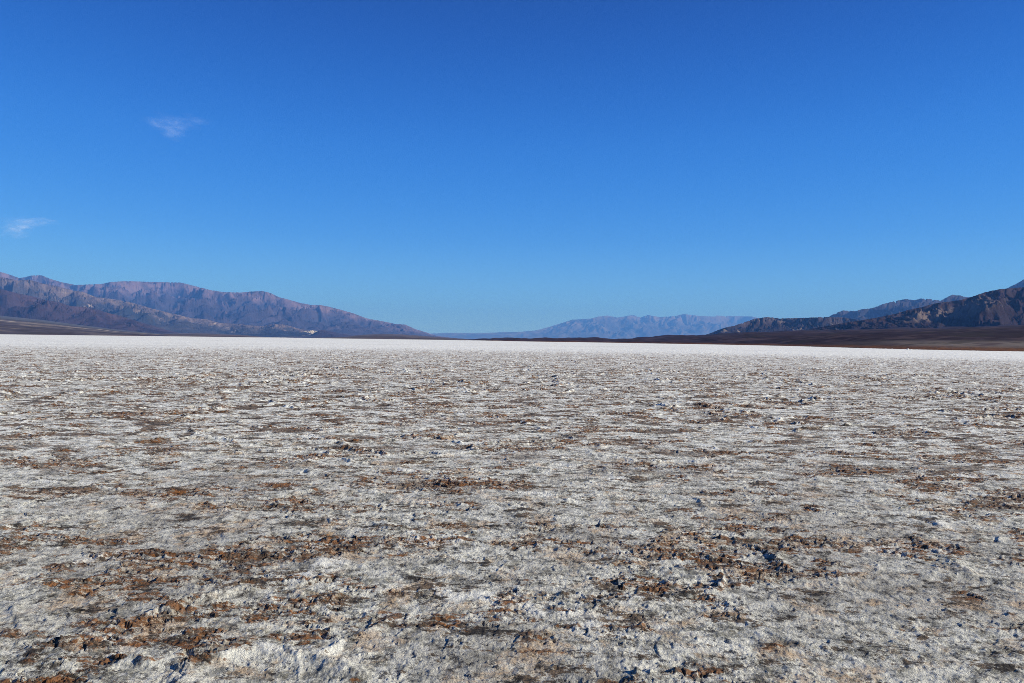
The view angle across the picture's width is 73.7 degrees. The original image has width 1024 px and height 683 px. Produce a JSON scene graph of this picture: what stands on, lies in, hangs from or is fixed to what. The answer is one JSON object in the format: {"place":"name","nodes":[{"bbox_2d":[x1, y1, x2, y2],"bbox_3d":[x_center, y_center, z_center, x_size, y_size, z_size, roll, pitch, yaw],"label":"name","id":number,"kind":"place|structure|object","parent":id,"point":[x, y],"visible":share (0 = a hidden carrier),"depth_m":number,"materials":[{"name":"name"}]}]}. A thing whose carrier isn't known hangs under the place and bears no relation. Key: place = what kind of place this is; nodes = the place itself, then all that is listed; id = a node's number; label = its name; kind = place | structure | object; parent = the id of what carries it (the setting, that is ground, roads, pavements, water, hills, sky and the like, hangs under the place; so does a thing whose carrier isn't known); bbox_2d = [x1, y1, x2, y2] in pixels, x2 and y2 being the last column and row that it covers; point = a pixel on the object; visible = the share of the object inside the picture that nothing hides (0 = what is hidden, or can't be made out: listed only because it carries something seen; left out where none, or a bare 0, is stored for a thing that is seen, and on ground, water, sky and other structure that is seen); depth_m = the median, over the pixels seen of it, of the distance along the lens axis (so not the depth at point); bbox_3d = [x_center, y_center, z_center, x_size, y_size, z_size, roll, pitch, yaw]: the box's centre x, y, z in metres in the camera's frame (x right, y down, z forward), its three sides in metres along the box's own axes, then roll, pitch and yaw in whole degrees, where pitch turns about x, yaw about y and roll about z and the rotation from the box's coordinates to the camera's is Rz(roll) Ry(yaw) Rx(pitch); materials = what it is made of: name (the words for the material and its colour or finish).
{"place":"outdoors","nodes":[
{"label":"outdoors","id":0,"kind":"place"},
{"bbox_2d":[0,289,177,333],"bbox_3d":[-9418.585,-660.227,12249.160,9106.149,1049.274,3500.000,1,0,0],"label":"foothills","id":1,"kind":"structure","parent":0,"point":[12,304],"depth_m":11846.19,"materials":[{"name":"grey stone"}]},
{"bbox_2d":[0,316,224,336],"bbox_3d":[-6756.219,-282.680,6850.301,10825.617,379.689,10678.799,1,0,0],"label":"alluvial fan","id":2,"kind":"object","parent":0,"point":[17,325],"visible":0.82,"depth_m":3223.16},
{"bbox_2d":[0,277,316,337],"bbox_3d":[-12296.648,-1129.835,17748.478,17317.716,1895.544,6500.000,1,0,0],"label":"foothill range","id":3,"kind":"structure","parent":0,"point":[158,318],"depth_m":17361.77,"materials":[{"name":"grey stone"}]},
{"bbox_2d":[0,272,449,337],"bbox_3d":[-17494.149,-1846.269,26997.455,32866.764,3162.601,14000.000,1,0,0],"label":"mountain range","id":4,"kind":"structure","parent":0,"point":[257,308],"depth_m":26684.80,"materials":[{"name":"grey stone"}]},
{"bbox_2d":[259,324,307,331],"bbox_3d":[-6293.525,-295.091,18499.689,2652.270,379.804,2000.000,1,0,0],"label":"hill","id":5,"kind":"structure","parent":0,"point":[282,326],"depth_m":18732.17,"materials":[{"name":"grey stone"}]},
{"bbox_2d":[162,333,468,339],"bbox_3d":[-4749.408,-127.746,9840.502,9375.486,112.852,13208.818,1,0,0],"label":"alluvial fan","id":6,"kind":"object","parent":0,"point":[386,336],"visible":0.79,"depth_m":5527.03},
{"bbox_2d":[311,330,352,336],"bbox_3d":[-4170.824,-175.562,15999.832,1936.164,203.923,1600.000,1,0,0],"label":"dark hill","id":7,"kind":"structure","parent":0,"point":[321,333],"depth_m":15909.38,"materials":[{"name":"grey stone"}]},
{"bbox_2d":[0,334,1023,682],"bbox_3d":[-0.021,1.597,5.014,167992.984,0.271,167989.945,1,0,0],"label":"ground","id":8,"kind":"structure","parent":0,"point":[250,510],"depth_m":6.55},
{"bbox_2d":[0,0,1023,333],"label":"sky","id":9,"kind":"structure","parent":0,"point":[429,166],"materials":[{"name":"blue"}]},
{"bbox_2d":[431,314,756,338],"bbox_3d":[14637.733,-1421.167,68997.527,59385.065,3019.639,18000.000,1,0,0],"label":"mountains","id":10,"kind":"structure","parent":0,"point":[625,327],"depth_m":66909.18,"materials":[{"name":"blue stone"}]},
{"bbox_2d":[469,325,1023,350],"bbox_3d":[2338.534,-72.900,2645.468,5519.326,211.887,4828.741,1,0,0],"label":"alluvial fan","id":11,"kind":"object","parent":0,"point":[997,338],"visible":0.98,"depth_m":671.77},
{"bbox_2d":[706,317,860,334],"bbox_3d":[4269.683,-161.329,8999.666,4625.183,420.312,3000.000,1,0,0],"label":"hills","id":12,"kind":"structure","parent":0,"point":[767,324],"depth_m":9210.86,"materials":[{"name":"grey stone"}]},
{"bbox_2d":[809,287,1023,329],"bbox_3d":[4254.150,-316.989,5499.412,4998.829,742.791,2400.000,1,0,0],"label":"badland ridge","id":13,"kind":"structure","parent":0,"point":[998,307],"depth_m":5405.95,"materials":[{"name":"stone"}]},
{"bbox_2d":[829,280,1023,319],"bbox_3d":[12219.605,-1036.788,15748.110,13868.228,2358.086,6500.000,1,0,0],"label":"mountain range","id":14,"kind":"structure","parent":0,"point":[893,307],"depth_m":16799.65,"materials":[{"name":"stone"}]}
]}

